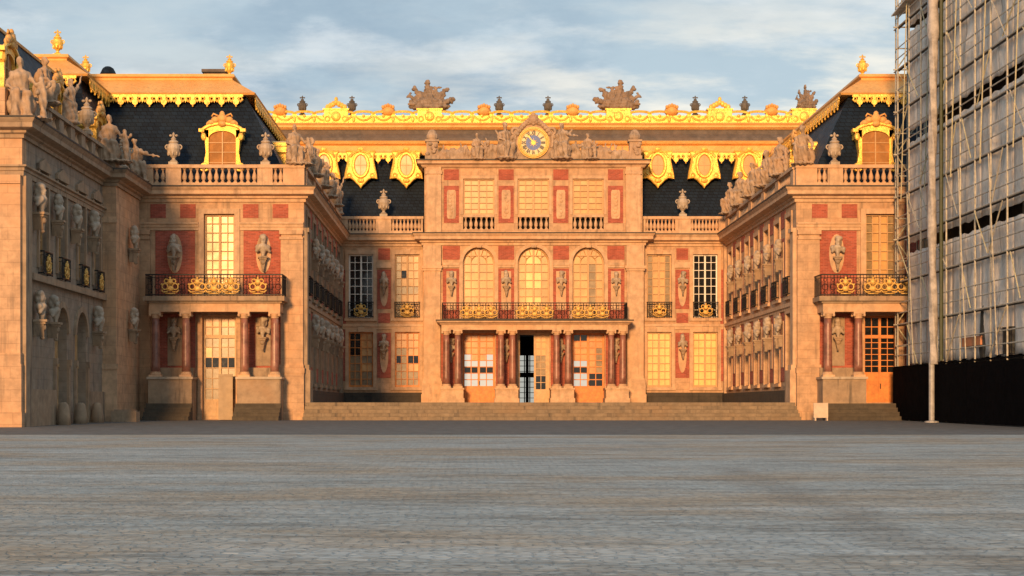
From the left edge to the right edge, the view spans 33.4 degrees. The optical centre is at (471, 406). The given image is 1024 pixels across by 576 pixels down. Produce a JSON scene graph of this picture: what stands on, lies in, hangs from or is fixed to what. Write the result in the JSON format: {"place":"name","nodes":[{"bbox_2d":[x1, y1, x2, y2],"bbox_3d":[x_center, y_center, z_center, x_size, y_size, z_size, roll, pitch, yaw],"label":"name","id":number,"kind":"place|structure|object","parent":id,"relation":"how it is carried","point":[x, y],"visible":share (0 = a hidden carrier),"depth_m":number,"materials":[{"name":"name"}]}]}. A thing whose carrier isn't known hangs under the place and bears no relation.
{"place":"outdoors","nodes":[
{"label":"outdoors","id":0,"kind":"place"},
{"bbox_2d":[0,0,914,114],"label":"sky","id":1,"kind":"structure","parent":0,"point":[523,53],"materials":[{"name":"blue"}]},
{"bbox_2d":[0,434,1023,575],"bbox_3d":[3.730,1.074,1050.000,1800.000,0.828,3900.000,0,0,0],"label":"ground","id":2,"kind":"structure","parent":0,"point":[511,504],"depth_m":17.66,"materials":[{"name":"stone"}]},
{"bbox_2d":[0,28,152,426],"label":"side pavilion","id":3,"kind":"structure","parent":2,"relation":"on","point":[42,380],"depth_m":68.50,"materials":[{"name":"stone"}]},
{"bbox_2d":[5,56,52,122],"bbox_3d":[-16.268,-11.554,62.460,1.710,2.558,1.484,0,0,-20],"label":"statue group","id":4,"kind":"object","parent":3,"relation":"on","point":[20,99],"visible":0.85,"depth_m":62.25,"materials":[{"name":"stone"}]},
{"bbox_2d":[33,290,47,339],"bbox_3d":[-16.103,-3.415,63.606,0.512,1.863,0.809,0,0,-8],"label":"marble bust","id":5,"kind":"object","parent":3,"relation":"attached to","point":[39,327],"visible":1,"depth_m":63.48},
{"bbox_2d":[32,182,49,232],"bbox_3d":[-16.102,-7.417,63.602,0.526,1.909,0.790,0,0,11],"label":"marble bust","id":6,"kind":"object","parent":3,"relation":"attached to","point":[40,199],"visible":0.99,"depth_m":63.49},
{"bbox_2d":[32,57,61,106],"bbox_3d":[-16.269,-12.389,65.178,1.210,1.966,1.106,0,0,20],"label":"stone statue","id":7,"kind":"object","parent":3,"relation":"on","point":[54,89],"visible":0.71,"depth_m":64.95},
{"bbox_2d":[46,294,62,340],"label":"marble bust","id":8,"kind":"object","parent":3,"relation":"attached to","point":[53,329],"visible":1,"depth_m":65.58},
{"bbox_2d":[51,194,65,238],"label":"marble bust","id":9,"kind":"object","parent":3,"relation":"attached to","point":[59,223],"visible":1,"depth_m":66.29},
{"bbox_2d":[62,75,81,124],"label":"stone statue","id":10,"kind":"object","parent":3,"relation":"on","point":[69,108],"visible":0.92,"depth_m":69.43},
{"bbox_2d":[70,204,84,245],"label":"marble bust","id":11,"kind":"object","parent":3,"relation":"attached to","point":[78,231],"visible":1,"depth_m":69.42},
{"bbox_2d":[77,97,96,135],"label":"stone urn","id":12,"kind":"object","parent":3,"relation":"on","point":[86,115],"visible":0.98,"depth_m":72.22,"materials":[{"name":"grey stone"}]},
{"bbox_2d":[87,210,101,254],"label":"marble bust","id":13,"kind":"object","parent":3,"relation":"attached to","point":[94,240],"visible":1,"depth_m":72.63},
{"bbox_2d":[92,306,106,348],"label":"marble bust","id":14,"kind":"object","parent":3,"relation":"attached to","point":[99,334],"visible":1,"depth_m":73.49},
{"bbox_2d":[98,114,132,164],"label":"statue group","id":15,"kind":"object","parent":3,"relation":"on","point":[107,134],"visible":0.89,"depth_m":75.69,"materials":[{"name":"stone"}]},
{"bbox_2d":[128,225,140,263],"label":"marble bust","id":16,"kind":"object","parent":3,"relation":"attached to","point":[135,250],"visible":1,"depth_m":78.09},
{"bbox_2d":[128,307,140,343],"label":"marble bust","id":17,"kind":"object","parent":3,"relation":"attached to","point":[134,332],"visible":1,"depth_m":78.08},
{"bbox_2d":[126,138,159,181],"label":"stone statue","id":18,"kind":"object","parent":3,"relation":"on","point":[138,165],"visible":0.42,"depth_m":80.58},
{"bbox_2d":[34,54,349,420],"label":"palace wing","id":19,"kind":"structure","parent":2,"relation":"on","point":[219,199],"depth_m":81.37,"materials":[{"name":"stone"}]},
{"bbox_2d":[50,30,64,53],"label":"gilded urn","id":20,"kind":"object","parent":19,"relation":"on","point":[57,42],"visible":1,"depth_m":80.46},
{"bbox_2d":[165,132,181,163],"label":"stone urn","id":21,"kind":"object","parent":19,"relation":"on","point":[173,148],"visible":1,"depth_m":81.30,"materials":[{"name":"grey stone"}]},
{"bbox_2d":[166,234,180,271],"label":"marble bust","id":22,"kind":"object","parent":19,"relation":"attached to","point":[173,247],"visible":1,"depth_m":80.94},
{"bbox_2d":[167,317,180,350],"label":"marble bust","id":23,"kind":"object","parent":19,"relation":"attached to","point":[173,329],"visible":1,"depth_m":80.93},
{"bbox_2d":[205,214,233,295],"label":"balcony window","id":24,"kind":"structure","parent":19,"relation":"in","point":[219,228],"depth_m":81.68,"materials":[{"name":"glass"}]},
{"bbox_2d":[203,316,235,418],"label":"door","id":25,"kind":"structure","parent":19,"relation":"in","point":[219,332],"depth_m":81.74,"materials":[{"name":"beige wood"}]},
{"bbox_2d":[223,54,235,73],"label":"gilded urn","id":26,"kind":"object","parent":19,"relation":"on","point":[229,66],"visible":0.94,"depth_m":85.76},
{"bbox_2d":[255,234,270,271],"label":"marble bust","id":27,"kind":"object","parent":19,"relation":"attached to","point":[262,247],"visible":1,"depth_m":80.95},
{"bbox_2d":[256,317,270,350],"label":"marble bust","id":28,"kind":"object","parent":19,"relation":"attached to","point":[262,328],"visible":1,"depth_m":80.94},
{"bbox_2d":[257,132,273,163],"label":"stone urn","id":29,"kind":"object","parent":19,"relation":"on","point":[265,148],"visible":1,"depth_m":81.30,"materials":[{"name":"grey stone"}]},
{"bbox_2d":[285,124,314,166],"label":"stone statue","id":30,"kind":"object","parent":19,"relation":"on","point":[295,153],"visible":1,"depth_m":81.35,"materials":[{"name":"stone"}]},
{"bbox_2d":[304,137,324,177],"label":"stone statue","id":31,"kind":"object","parent":19,"relation":"on","point":[317,167],"visible":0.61,"depth_m":85.22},
{"bbox_2d":[312,314,321,348],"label":"marble bust","id":32,"kind":"object","parent":19,"relation":"attached to","point":[316,329],"visible":1,"depth_m":84.60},
{"bbox_2d":[312,238,321,272],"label":"marble bust","id":33,"kind":"object","parent":19,"relation":"attached to","point":[316,249],"visible":1,"depth_m":84.62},
{"bbox_2d":[318,245,325,276],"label":"marble bust","id":34,"kind":"object","parent":19,"relation":"attached to","point":[322,255],"visible":0.76,"depth_m":87.75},
{"bbox_2d":[319,318,326,350],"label":"marble bust","id":35,"kind":"object","parent":19,"relation":"attached to","point":[322,330],"visible":0.84,"depth_m":87.75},
{"bbox_2d":[316,149,332,188],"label":"stone statue","id":36,"kind":"object","parent":19,"relation":"on","point":[324,182],"visible":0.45,"depth_m":89.55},
{"bbox_2d":[323,249,331,281],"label":"marble bust","id":37,"kind":"object","parent":19,"relation":"attached to","point":[327,271],"visible":0.84,"depth_m":90.88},
{"bbox_2d":[324,320,331,353],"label":"marble bust","id":38,"kind":"object","parent":19,"relation":"attached to","point":[327,345],"visible":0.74,"depth_m":90.89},
{"bbox_2d":[324,162,338,198],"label":"stone statue","id":39,"kind":"object","parent":19,"relation":"on","point":[331,193],"visible":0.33,"depth_m":93.81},
{"bbox_2d":[328,254,335,286],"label":"marble bust","id":40,"kind":"object","parent":19,"relation":"attached to","point":[333,274],"visible":0.71,"depth_m":94.03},
{"bbox_2d":[329,324,335,354],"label":"marble bust","id":41,"kind":"object","parent":19,"relation":"attached to","point":[332,343],"visible":0.74,"depth_m":94.02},
{"bbox_2d":[330,172,343,207],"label":"stone statue","id":42,"kind":"object","parent":19,"relation":"on","point":[337,202],"visible":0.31,"depth_m":98.02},
{"bbox_2d":[333,259,340,290],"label":"marble bust","id":43,"kind":"object","parent":19,"relation":"attached to","point":[337,279],"visible":0.68,"depth_m":97.17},
{"bbox_2d":[333,326,340,356],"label":"marble bust","id":44,"kind":"object","parent":19,"relation":"attached to","point":[337,344],"visible":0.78,"depth_m":97.16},
{"bbox_2d":[337,264,344,293],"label":"marble bust","id":45,"kind":"object","parent":19,"relation":"attached to","point":[341,284],"visible":0.69,"depth_m":100.31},
{"bbox_2d":[338,329,344,358],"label":"marble bust","id":46,"kind":"object","parent":19,"relation":"attached to","point":[341,347],"visible":0.7,"depth_m":100.31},
{"bbox_2d":[717,74,928,420],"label":"palace wing","id":47,"kind":"structure","parent":2,"relation":"on","point":[809,293],"depth_m":81.63,"materials":[{"name":"stone"}]},
{"bbox_2d":[718,182,734,215],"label":"stone statue","id":48,"kind":"object","parent":47,"relation":"on","point":[727,209],"visible":0.62,"depth_m":102.16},
{"bbox_2d":[725,329,733,357],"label":"marble bust","id":49,"kind":"object","parent":47,"relation":"attached to","point":[729,339],"visible":1,"depth_m":100.32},
{"bbox_2d":[726,265,733,293],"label":"marble bust","id":50,"kind":"object","parent":47,"relation":"attached to","point":[730,284],"visible":1,"depth_m":100.30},
{"bbox_2d":[729,172,746,207],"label":"stone statue","id":51,"kind":"object","parent":47,"relation":"on","point":[736,194],"visible":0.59,"depth_m":98.25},
{"bbox_2d":[734,260,742,289],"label":"marble bust","id":52,"kind":"object","parent":47,"relation":"attached to","point":[738,271],"visible":1,"depth_m":97.18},
{"bbox_2d":[734,327,742,355],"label":"marble bust","id":53,"kind":"object","parent":47,"relation":"attached to","point":[738,337],"visible":1,"depth_m":97.17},
{"bbox_2d":[742,323,751,355],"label":"marble bust","id":54,"kind":"object","parent":47,"relation":"attached to","point":[747,336],"visible":1,"depth_m":94.01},
{"bbox_2d":[743,256,751,285],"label":"marble bust","id":55,"kind":"object","parent":47,"relation":"attached to","point":[747,266],"visible":1,"depth_m":94.02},
{"bbox_2d":[740,163,759,198],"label":"stone statue","id":56,"kind":"object","parent":47,"relation":"on","point":[749,189],"visible":0.59,"depth_m":93.94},
{"bbox_2d":[752,321,760,352],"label":"marble bust","id":57,"kind":"object","parent":47,"relation":"attached to","point":[756,333],"visible":1,"depth_m":90.90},
{"bbox_2d":[752,250,760,281],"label":"marble bust","id":58,"kind":"object","parent":47,"relation":"attached to","point":[756,262],"visible":1,"depth_m":90.89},
{"bbox_2d":[753,150,774,188],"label":"stone statue","id":59,"kind":"object","parent":47,"relation":"on","point":[763,179],"visible":0.56,"depth_m":89.60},
{"bbox_2d":[762,317,771,351],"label":"marble bust","id":60,"kind":"object","parent":47,"relation":"attached to","point":[767,323],"visible":1,"depth_m":87.73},
{"bbox_2d":[762,244,771,277],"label":"marble bust","id":61,"kind":"object","parent":47,"relation":"attached to","point":[766,257],"visible":1,"depth_m":87.76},
{"bbox_2d":[773,239,782,271],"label":"marble bust","id":62,"kind":"object","parent":47,"relation":"attached to","point":[777,260],"visible":1,"depth_m":84.61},
{"bbox_2d":[773,315,782,348],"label":"marble bust","id":63,"kind":"object","parent":47,"relation":"attached to","point":[778,340],"visible":1,"depth_m":84.59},
{"bbox_2d":[767,137,789,177],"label":"stone statue","id":64,"kind":"object","parent":47,"relation":"on","point":[778,161],"visible":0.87,"depth_m":85.29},
{"bbox_2d":[790,125,814,166],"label":"stone statue","id":65,"kind":"object","parent":47,"relation":"on","point":[803,153],"visible":0.99,"depth_m":81.30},
{"bbox_2d":[826,132,842,163],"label":"stone urn","id":66,"kind":"object","parent":47,"relation":"on","point":[834,148],"visible":1,"depth_m":81.30,"materials":[{"name":"grey stone"}]},
{"bbox_2d":[830,236,845,269],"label":"marble bust","id":67,"kind":"object","parent":47,"relation":"attached to","point":[837,248],"visible":1,"depth_m":80.96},
{"bbox_2d":[832,317,844,350],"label":"marble bust","id":68,"kind":"object","parent":47,"relation":"attached to","point":[837,329],"visible":0.96,"depth_m":80.93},
{"bbox_2d":[856,54,868,73],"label":"gilded urn","id":69,"kind":"object","parent":47,"relation":"on","point":[862,66],"visible":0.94,"depth_m":85.76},
{"bbox_2d":[865,316,894,401],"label":"door","id":70,"kind":"structure","parent":47,"relation":"in","point":[879,330],"depth_m":81.68,"materials":[{"name":"paint"}]},
{"bbox_2d":[866,214,894,295],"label":"balcony window","id":71,"kind":"structure","parent":47,"relation":"in","point":[880,228],"depth_m":81.68,"materials":[{"name":"glass"}]},
{"bbox_2d":[0,420,1023,433],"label":"road","id":72,"kind":"structure","parent":0,"point":[529,427],"depth_m":61.04,"materials":[{"name":"asphalt"}]},
{"bbox_2d":[56,402,70,424],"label":"guard stone","id":73,"kind":"object","parent":72,"relation":"on","point":[63,415],"visible":0.85,"depth_m":66.40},
{"bbox_2d":[73,402,87,423],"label":"guard stone","id":74,"kind":"object","parent":72,"relation":"on","point":[80,414],"visible":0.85,"depth_m":69.30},
{"bbox_2d":[91,403,103,422],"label":"guard stone","id":75,"kind":"object","parent":72,"relation":"on","point":[97,416],"visible":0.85,"depth_m":72.40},
{"bbox_2d":[111,410,139,421],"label":"stone block","id":76,"kind":"structure","parent":72,"relation":"on","point":[125,415],"depth_m":74.20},
{"bbox_2d":[218,374,232,419],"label":"board","id":77,"kind":"object","parent":72,"relation":"on","point":[225,396],"visible":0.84,"depth_m":81.10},
{"bbox_2d":[302,402,800,419],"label":"court steps","id":78,"kind":"structure","parent":72,"relation":"on","point":[550,410],"depth_m":80.36,"materials":[{"name":"stone"}]},
{"bbox_2d":[813,403,827,420],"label":"sign panel","id":79,"kind":"object","parent":72,"relation":"on","point":[820,410],"visible":1,"depth_m":78.17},
{"bbox_2d":[925,0,938,422],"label":"wrapped mast","id":80,"kind":"object","parent":72,"relation":"on","point":[932,23],"visible":1,"depth_m":72.26,"materials":[{"name":"white plastic"}]},
{"bbox_2d":[939,0,942,360],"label":"standpipe","id":81,"kind":"object","parent":80,"relation":"attached to","point":[940,180],"visible":1,"depth_m":72.23,"materials":[{"name":"metal"}]},
{"bbox_2d":[891,0,1023,420],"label":"scaffolding","id":82,"kind":"object","parent":72,"relation":"on","point":[983,152],"visible":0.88,"depth_m":69.60,"materials":[{"name":"metal"}]},
{"bbox_2d":[962,336,981,346],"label":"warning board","id":83,"kind":"object","parent":82,"relation":"attached to","point":[969,341],"visible":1,"depth_m":68.64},
{"bbox_2d":[993,326,1003,354],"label":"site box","id":84,"kind":"object","parent":82,"relation":"on","point":[1000,340],"visible":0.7,"depth_m":65.12,"materials":[{"name":"plastic"}]},
{"bbox_2d":[1002,326,1021,353],"bbox_3d":[20.480,-2.495,64.200,0.660,1.010,1.160,0,0,0],"label":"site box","id":85,"kind":"object","parent":82,"relation":"on","point":[1011,338],"visible":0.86,"depth_m":63.98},
{"bbox_2d":[893,354,1023,425],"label":"hoarding","id":86,"kind":"object","parent":72,"relation":"on","point":[987,392],"visible":0.88,"depth_m":68.16,"materials":[{"name":"black paint"}]},
{"bbox_2d":[979,306,989,357],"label":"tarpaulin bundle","id":87,"kind":"object","parent":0,"point":[982,350],"visible":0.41,"depth_m":67.45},
{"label":"court terrace","id":88,"kind":"structure","parent":0,"visible":0},
{"bbox_2d":[268,97,816,401],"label":"palace block","id":89,"kind":"structure","parent":88,"relation":"on","point":[532,203],"depth_m":103.67,"materials":[{"name":"stone"}]},
{"bbox_2d":[349,332,372,386],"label":"window","id":90,"kind":"structure","parent":89,"relation":"in","point":[360,343],"depth_m":104.19,"materials":[{"name":"glass"}]},
{"bbox_2d":[349,255,372,317],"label":"window","id":91,"kind":"structure","parent":89,"relation":"in","point":[360,266],"depth_m":104.19,"materials":[{"name":"glass"}]},
{"bbox_2d":[376,189,390,215],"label":"stone urn","id":92,"kind":"object","parent":89,"relation":"on","point":[383,202],"visible":1,"depth_m":103.78,"materials":[{"name":"grey stone"}]},
{"bbox_2d":[378,334,388,358],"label":"marble bust","id":93,"kind":"object","parent":89,"relation":"attached to","point":[383,342],"visible":1,"depth_m":103.48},
{"bbox_2d":[379,271,388,294],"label":"marble bust","id":94,"kind":"object","parent":89,"relation":"attached to","point":[383,279],"visible":1,"depth_m":103.48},
{"bbox_2d":[395,332,418,386],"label":"window","id":95,"kind":"structure","parent":89,"relation":"in","point":[406,343],"depth_m":104.19,"materials":[{"name":"glass"}]},
{"bbox_2d":[395,255,418,317],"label":"window","id":96,"kind":"structure","parent":89,"relation":"in","point":[406,266],"depth_m":104.19,"materials":[{"name":"glass"}]},
{"bbox_2d":[406,80,455,109],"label":"stone trophy","id":97,"kind":"object","parent":89,"relation":"on","point":[429,97],"visible":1,"depth_m":107.34,"materials":[{"name":"stone"}]},
{"bbox_2d":[446,271,456,295],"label":"marble bust","id":98,"kind":"object","parent":89,"relation":"attached to","point":[451,279],"visible":1,"depth_m":102.78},
{"bbox_2d":[463,248,493,318],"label":"window","id":99,"kind":"structure","parent":89,"relation":"in","point":[478,264],"depth_m":103.55,"materials":[{"name":"glass"}]},
{"bbox_2d":[463,179,493,214],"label":"attic window","id":100,"kind":"structure","parent":89,"relation":"in","point":[478,194],"depth_m":103.68,"materials":[{"name":"glass"}]},
{"bbox_2d":[463,333,494,401],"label":"door","id":101,"kind":"structure","parent":89,"relation":"in","point":[478,348],"depth_m":103.53,"materials":[{"name":"paint"}]},
{"bbox_2d":[501,270,511,295],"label":"marble bust","id":102,"kind":"object","parent":89,"relation":"attached to","point":[505,279],"visible":1,"depth_m":102.77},
{"bbox_2d":[520,337,533,401],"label":"garden door","id":103,"kind":"structure","parent":89,"relation":"in","point":[526,343],"depth_m":115.13,"materials":[{"name":"paint"}]},
{"bbox_2d":[518,248,548,318],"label":"window","id":104,"kind":"structure","parent":89,"relation":"in","point":[533,263],"depth_m":103.55,"materials":[{"name":"glass"}]},
{"bbox_2d":[517,333,549,401],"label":"door","id":105,"kind":"structure","parent":89,"relation":"in","point":[541,341],"depth_m":103.50,"materials":[{"name":"brown wood"}]},
{"bbox_2d":[518,179,548,214],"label":"attic window","id":106,"kind":"structure","parent":89,"relation":"in","point":[533,194],"depth_m":103.68,"materials":[{"name":"glass"}]},
{"bbox_2d":[556,271,566,295],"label":"marble bust","id":107,"kind":"object","parent":89,"relation":"attached to","point":[560,279],"visible":1,"depth_m":102.80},
{"bbox_2d":[572,333,603,401],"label":"door","id":108,"kind":"structure","parent":89,"relation":"in","point":[587,348],"depth_m":103.53,"materials":[{"name":"paint"}]},
{"bbox_2d":[573,248,603,318],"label":"window","id":109,"kind":"structure","parent":89,"relation":"in","point":[588,264],"depth_m":103.55,"materials":[{"name":"glass"}]},
{"bbox_2d":[573,179,603,214],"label":"attic window","id":110,"kind":"structure","parent":89,"relation":"in","point":[588,194],"depth_m":103.68,"materials":[{"name":"glass"}]},
{"bbox_2d":[592,80,641,109],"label":"stone trophy","id":111,"kind":"object","parent":89,"relation":"on","point":[618,97],"visible":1,"depth_m":107.34,"materials":[{"name":"stone"}]},
{"bbox_2d":[647,332,670,386],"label":"window","id":112,"kind":"structure","parent":89,"relation":"in","point":[658,343],"depth_m":104.19,"materials":[{"name":"glass"}]},
{"bbox_2d":[647,255,670,317],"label":"window","id":113,"kind":"structure","parent":89,"relation":"in","point":[658,266],"depth_m":104.19,"materials":[{"name":"glass"}]},
{"bbox_2d":[675,189,689,215],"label":"stone urn","id":114,"kind":"object","parent":89,"relation":"on","point":[682,202],"visible":1,"depth_m":103.78,"materials":[{"name":"grey stone"}]},
{"bbox_2d":[678,333,687,358],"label":"marble bust","id":115,"kind":"object","parent":89,"relation":"attached to","point":[683,342],"visible":1,"depth_m":103.48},
{"bbox_2d":[678,271,687,295],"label":"marble bust","id":116,"kind":"object","parent":89,"relation":"attached to","point":[682,279],"visible":1,"depth_m":103.49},
{"bbox_2d":[693,332,716,386],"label":"window","id":117,"kind":"structure","parent":89,"relation":"in","point":[704,343],"depth_m":104.19,"materials":[{"name":"glass"}]},
{"bbox_2d":[693,255,716,317],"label":"window","id":118,"kind":"structure","parent":89,"relation":"in","point":[704,266],"depth_m":104.19,"materials":[{"name":"glass"}]},
{"bbox_2d":[795,85,817,107],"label":"stone trophy","id":119,"kind":"object","parent":89,"relation":"on","point":[805,99],"visible":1,"depth_m":107.33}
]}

